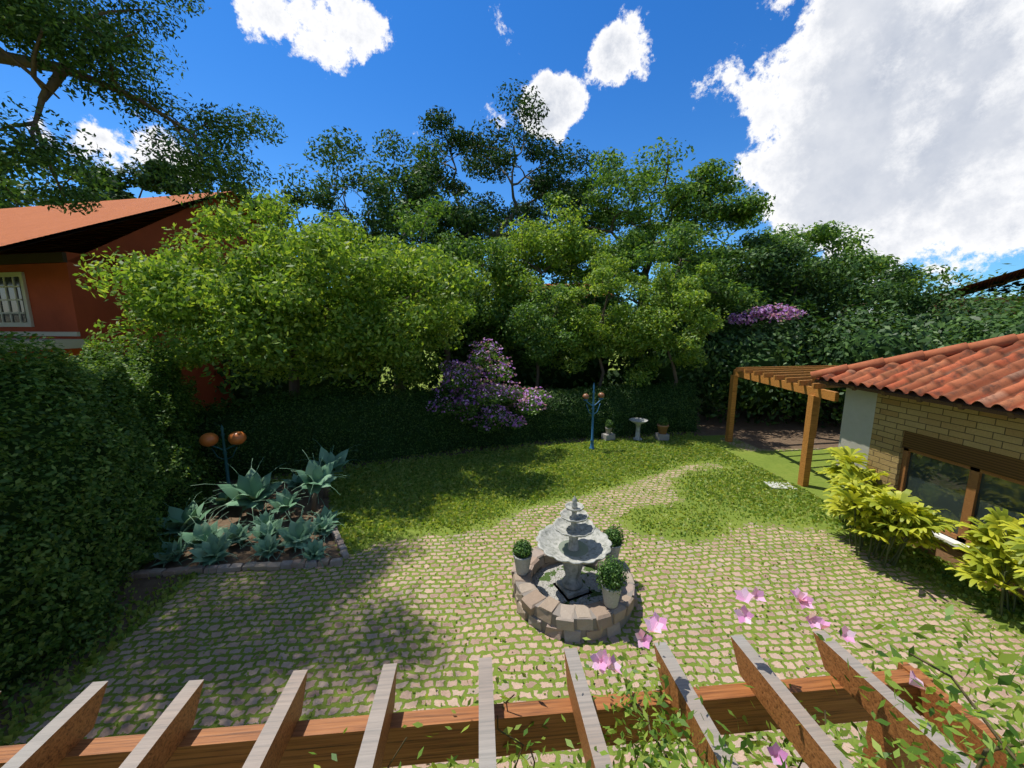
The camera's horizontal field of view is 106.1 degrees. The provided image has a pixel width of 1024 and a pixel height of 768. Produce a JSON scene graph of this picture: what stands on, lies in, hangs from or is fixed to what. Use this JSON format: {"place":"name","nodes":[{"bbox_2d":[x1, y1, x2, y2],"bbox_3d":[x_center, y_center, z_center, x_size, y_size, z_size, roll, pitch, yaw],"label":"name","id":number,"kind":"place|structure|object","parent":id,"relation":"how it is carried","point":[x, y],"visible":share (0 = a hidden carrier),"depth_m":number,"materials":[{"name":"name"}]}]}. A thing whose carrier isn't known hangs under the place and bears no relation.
{"place":"outdoors","nodes":[
{"label":"outdoors","id":0,"kind":"place"},
{"bbox_2d":[0,403,1023,767],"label":"courtyard paving","id":1,"kind":"structure","parent":0,"point":[228,659],"depth_m":5.68,"materials":[{"name":"beige stone"}]},
{"bbox_2d":[0,331,220,709],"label":"tall hedge","id":2,"kind":"object","parent":1,"relation":"on","point":[98,466],"visible":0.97,"depth_m":5.51,"materials":[{"name":"green plant"}]},
{"bbox_2d":[199,424,246,483],"bbox_3d":[-7.013,1.899,9.436,0.973,1.895,0.373,-2,9,-13],"label":"garden lamp","id":3,"kind":"object","parent":1,"relation":"on","point":[234,438],"visible":0.94,"depth_m":9.31,"materials":[{"name":"metal"}]},
{"bbox_2d":[113,523,349,578],"bbox_3d":[-4.897,3.232,6.803,3.530,0.120,1.930,-6,11,-34],"label":"garden bed edging","id":4,"kind":"object","parent":1,"relation":"on","point":[255,565],"visible":0.87,"depth_m":6.76,"materials":[{"name":"stone"}]},
{"bbox_2d":[149,438,360,576],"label":"agave plants","id":5,"kind":"object","parent":1,"relation":"on","point":[212,543],"visible":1,"depth_m":7.77,"materials":[{"name":"green plant"}]},
{"bbox_2d":[73,188,491,395],"bbox_3d":[-6.264,-1.785,12.450,11.112,8.242,7.920,-1,9,-5],"label":"tree","id":6,"kind":"object","parent":1,"relation":"on","point":[275,316],"visible":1,"depth_m":10.34,"materials":[{"name":"green plant"}]},
{"bbox_2d":[343,194,527,389],"bbox_3d":[-3.728,-3.375,17.605,9.379,9.788,6.128,-1,9,-5],"label":"tree","id":7,"kind":"object","parent":1,"relation":"on","point":[476,255],"visible":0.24,"depth_m":16.89,"materials":[{"name":"green plant"}]},
{"bbox_2d":[182,379,701,483],"bbox_3d":[-1.133,0.980,13.562,17.710,2.466,2.616,-3,9,-17],"label":"hedge","id":8,"kind":"object","parent":1,"relation":"on","point":[386,425],"visible":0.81,"depth_m":12.30,"materials":[{"name":"green plant"}]},
{"bbox_2d":[426,337,550,433],"bbox_3d":[-0.718,0.371,12.905,4.143,3.841,2.592,-1,9,-5],"label":"purple shrub","id":9,"kind":"object","parent":1,"relation":"on","point":[478,394],"visible":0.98,"depth_m":12.38,"materials":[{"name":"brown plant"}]},
{"bbox_2d":[0,630,1023,767],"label":"pergola","id":10,"kind":"object","parent":1,"relation":"on","point":[283,737],"visible":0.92,"depth_m":1.84,"materials":[{"name":"brown wood"}]},
{"bbox_2d":[309,587,1023,767],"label":"trumpet vine","id":11,"kind":"object","parent":10,"relation":"attached to","point":[601,660],"visible":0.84,"depth_m":1.56,"materials":[{"name":"green plant"}]},
{"bbox_2d":[0,431,1023,767],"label":"grass","id":12,"kind":"structure","parent":1,"relation":"on","point":[646,455],"depth_m":9.53,"materials":[{"name":"green plant"}]},
{"bbox_2d":[495,283,584,389],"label":"slender tree","id":13,"kind":"object","parent":1,"relation":"on","point":[548,326],"visible":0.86,"depth_m":15.65,"materials":[{"name":"green plant"}]},
{"bbox_2d":[536,496,611,600],"bbox_3d":[0.967,2.544,6.058,1.178,1.680,1.178,-1,9,-5],"label":"fountain","id":14,"kind":"object","parent":1,"relation":"on","point":[573,539],"visible":0.99,"depth_m":6.01,"materials":[{"name":"stone"}]},
{"bbox_2d":[511,546,637,642],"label":"fountain ring wall","id":15,"kind":"structure","parent":1,"relation":"on","point":[551,616],"depth_m":5.43,"materials":[{"name":"grey stone"}]},
{"bbox_2d":[511,539,532,575],"bbox_3d":[0.162,2.750,6.126,0.346,0.561,0.322,-1,9,-5],"label":"potted plant","id":16,"kind":"object","parent":15,"relation":"on","point":[522,552],"visible":1,"depth_m":6.04,"materials":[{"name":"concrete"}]},
{"bbox_2d":[595,553,628,608],"bbox_3d":[1.408,2.771,5.426,0.486,0.740,0.416,5,10,30],"label":"potted plant","id":17,"kind":"object","parent":15,"relation":"on","point":[610,574],"visible":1,"depth_m":5.32,"materials":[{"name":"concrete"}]},
{"bbox_2d":[602,524,625,561],"bbox_3d":[1.673,2.670,6.448,0.425,0.618,0.381,-1,9,-5],"label":"potted plant","id":18,"kind":"object","parent":15,"relation":"on","point":[614,536],"visible":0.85,"depth_m":6.35,"materials":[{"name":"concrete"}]},
{"bbox_2d":[583,384,604,449],"bbox_3d":[2.750,1.099,13.071,0.815,2.340,0.215,-3,10,-20],"label":"garden lamp","id":19,"kind":"object","parent":1,"relation":"on","point":[601,395],"visible":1,"depth_m":13.02,"materials":[{"name":"metal"}]},
{"bbox_2d":[536,251,657,388],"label":"slender tree","id":20,"kind":"object","parent":1,"relation":"on","point":[595,326],"visible":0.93,"depth_m":15.45,"materials":[{"name":"green plant"}]},
{"bbox_2d":[601,433,614,440],"bbox_3d":[3.564,1.966,14.246,0.400,0.260,0.300,-4,10,-22],"label":"pot stand","id":21,"kind":"object","parent":1,"relation":"on","point":[607,437],"visible":0.79,"depth_m":14.12,"materials":[{"name":"concrete"}]},
{"bbox_2d":[605,419,612,433],"bbox_3d":[3.562,1.567,14.180,0.320,0.548,0.345,4,10,25],"label":"garden pot","id":22,"kind":"object","parent":21,"relation":"on","point":[608,428],"visible":1,"depth_m":14.11,"materials":[{"name":"concrete"}]},
{"bbox_2d":[629,417,647,440],"bbox_3d":[4.664,1.702,14.251,0.660,0.780,0.671,-1,9,-5],"label":"bird bath","id":23,"kind":"object","parent":1,"relation":"on","point":[638,422],"visible":0.99,"depth_m":14.20,"materials":[{"name":"grey stone"}]},
{"bbox_2d":[655,432,669,440],"bbox_3d":[5.569,1.962,14.271,0.400,0.260,0.300,-1,9,-5],"label":"pot stand","id":24,"kind":"object","parent":1,"relation":"on","point":[660,437],"visible":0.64,"depth_m":14.13,"materials":[{"name":"concrete"}]},
{"bbox_2d":[656,417,668,433],"bbox_3d":[5.562,1.517,14.195,0.476,0.642,0.513,-1,9,-5],"label":"garden pot","id":25,"kind":"object","parent":24,"relation":"on","point":[662,427],"visible":1,"depth_m":14.10,"materials":[{"name":"ceramic"}]},
{"bbox_2d":[601,262,728,388],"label":"slender tree","id":26,"kind":"object","parent":1,"relation":"on","point":[659,334],"visible":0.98,"depth_m":14.65,"materials":[{"name":"green plant"}]},
{"bbox_2d":[572,217,767,385],"bbox_3d":[7.271,-3.241,18.451,8.429,9.260,6.666,-1,9,-5],"label":"tree","id":27,"kind":"object","parent":1,"relation":"on","point":[680,236],"visible":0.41,"depth_m":16.99,"materials":[{"name":"green plant"}]},
{"bbox_2d":[764,481,796,489],"bbox_3d":[7.142,2.710,10.249,0.620,0.040,0.420,1,9,7],"label":"stepping stone","id":28,"kind":"object","parent":1,"relation":"on","point":[777,485],"visible":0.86,"depth_m":10.22,"materials":[{"name":"stone"}]},
{"bbox_2d":[725,365,838,486],"bbox_3d":[9.610,1.042,11.957,4.460,2.800,4.841,-1,9,-5],"label":"pergola","id":29,"kind":"object","parent":1,"relation":"on","point":[786,377],"visible":0.59,"depth_m":10.82,"materials":[{"name":"brown wood"}]},
{"bbox_2d":[817,446,879,522],"bbox_3d":[7.122,2.170,8.133,1.147,1.779,1.664,9,12,44],"label":"shrub","id":30,"kind":"object","parent":1,"relation":"on","point":[842,454],"visible":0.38,"depth_m":8.01,"materials":[{"name":"plant"}]},
{"bbox_2d":[817,460,962,567],"bbox_3d":[6.780,2.417,7.053,1.671,1.628,2.013,-1,9,-5],"label":"shrub","id":31,"kind":"object","parent":1,"relation":"on","point":[881,512],"visible":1,"depth_m":6.77,"materials":[{"name":"plant"}]},
{"bbox_2d":[810,333,1023,599],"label":"house","id":32,"kind":"structure","parent":1,"relation":"on","point":[942,428],"depth_m":7.06,"materials":[{"name":"tile"}]},
{"bbox_2d":[914,548,1023,618],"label":"garden border","id":33,"kind":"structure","parent":1,"relation":"on","point":[942,567],"depth_m":6.29,"materials":[{"name":"green plant"}]},
{"bbox_2d":[945,506,1023,616],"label":"shrub","id":34,"kind":"object","parent":1,"relation":"on","point":[995,549],"visible":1,"depth_m":5.77,"materials":[{"name":"plant"}]},
{"bbox_2d":[0,0,1023,318],"label":"sky","id":35,"kind":"structure","parent":0,"point":[902,121],"materials":[{"name":"blue"}]},
{"bbox_2d":[532,563,602,604],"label":"water","id":36,"kind":"structure","parent":0,"point":[545,579],"depth_m":6.28,"materials":[{"name":"liquid"}]},
{"bbox_2d":[373,331,852,404],"bbox_3d":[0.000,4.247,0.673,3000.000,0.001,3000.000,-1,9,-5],"label":"ground","id":37,"kind":"structure","parent":0,"point":[615,372],"depth_m":30.21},
{"bbox_2d":[0,145,123,208],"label":"tree","id":38,"kind":"object","parent":37,"relation":"on","point":[11,194],"visible":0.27,"depth_m":27.99,"materials":[{"name":"green plant"}]},
{"bbox_2d":[0,0,288,215],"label":"overhanging tree","id":39,"kind":"object","parent":37,"relation":"on","point":[47,27],"visible":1,"depth_m":6.42,"materials":[{"name":"green plant"}]},
{"bbox_2d":[0,191,290,410],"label":"neighbour house","id":40,"kind":"structure","parent":37,"relation":"on","point":[42,249],"depth_m":13.04,"materials":[{"name":"red"}]},
{"bbox_2d":[72,158,271,224],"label":"pine trees","id":41,"kind":"object","parent":37,"relation":"on","point":[135,180],"visible":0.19,"depth_m":32.52,"materials":[{"name":"green plant"}]},
{"bbox_2d":[261,125,511,395],"bbox_3d":[-6.714,-6.705,22.336,13.298,14.906,8.842,-1,9,-5],"label":"tall tree","id":42,"kind":"object","parent":37,"relation":"on","point":[419,187],"visible":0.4,"depth_m":20.36,"materials":[{"name":"green plant"}]},
{"bbox_2d":[361,78,628,293],"bbox_3d":[-0.734,-9.192,26.481,17.341,18.508,11.215,-1,9,-5],"label":"pine tree","id":43,"kind":"object","parent":37,"relation":"on","point":[541,183],"visible":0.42,"depth_m":23.48,"materials":[{"name":"green plant"}]},
{"bbox_2d":[465,194,613,392],"bbox_3d":[1.239,-3.802,19.225,8.350,10.156,6.276,-1,9,-5],"label":"tree","id":44,"kind":"object","parent":37,"relation":"on","point":[577,243],"visible":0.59,"depth_m":18.10,"materials":[{"name":"green plant"}]},
{"bbox_2d":[213,253,1023,405],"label":"shrub","id":45,"kind":"object","parent":37,"relation":"on","point":[561,378],"visible":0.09,"depth_m":19.34,"materials":[{"name":"green plant"}]},
{"bbox_2d":[527,137,785,387],"bbox_3d":[7.986,-6.242,22.701,12.157,13.852,11.199,9,13,44],"label":"tall tree","id":46,"kind":"object","parent":37,"relation":"on","point":[702,190],"visible":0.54,"depth_m":20.34,"materials":[{"name":"green plant"}]},
{"bbox_2d":[656,220,962,311],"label":"tree","id":47,"kind":"object","parent":37,"relation":"on","point":[823,235],"visible":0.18,"depth_m":28.07,"materials":[{"name":"green plant"}]},
{"bbox_2d":[617,246,1023,427],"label":"shrubbery","id":48,"kind":"object","parent":37,"relation":"on","point":[728,351],"visible":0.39,"depth_m":16.05,"materials":[{"name":"green plant"}]},
{"bbox_2d":[726,303,808,324],"bbox_3d":[10.909,-2.934,16.295,3.392,0.996,1.878,-1,9,-5],"label":"purple shrub","id":49,"kind":"object","parent":48,"relation":"on","point":[761,310],"visible":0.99,"depth_m":16.20,"materials":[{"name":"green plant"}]},
{"bbox_2d":[716,232,964,345],"bbox_3d":[14.889,-3.248,20.077,10.897,8.765,8.074,-1,9,-5],"label":"tree","id":50,"kind":"object","parent":37,"relation":"on","point":[791,256],"visible":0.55,"depth_m":18.08,"materials":[{"name":"green plant"}]},
{"bbox_2d":[933,268,1023,315],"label":"neighbour roof","id":51,"kind":"structure","parent":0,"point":[1009,277],"depth_m":21.24,"materials":[{"name":"tile"}]}
]}

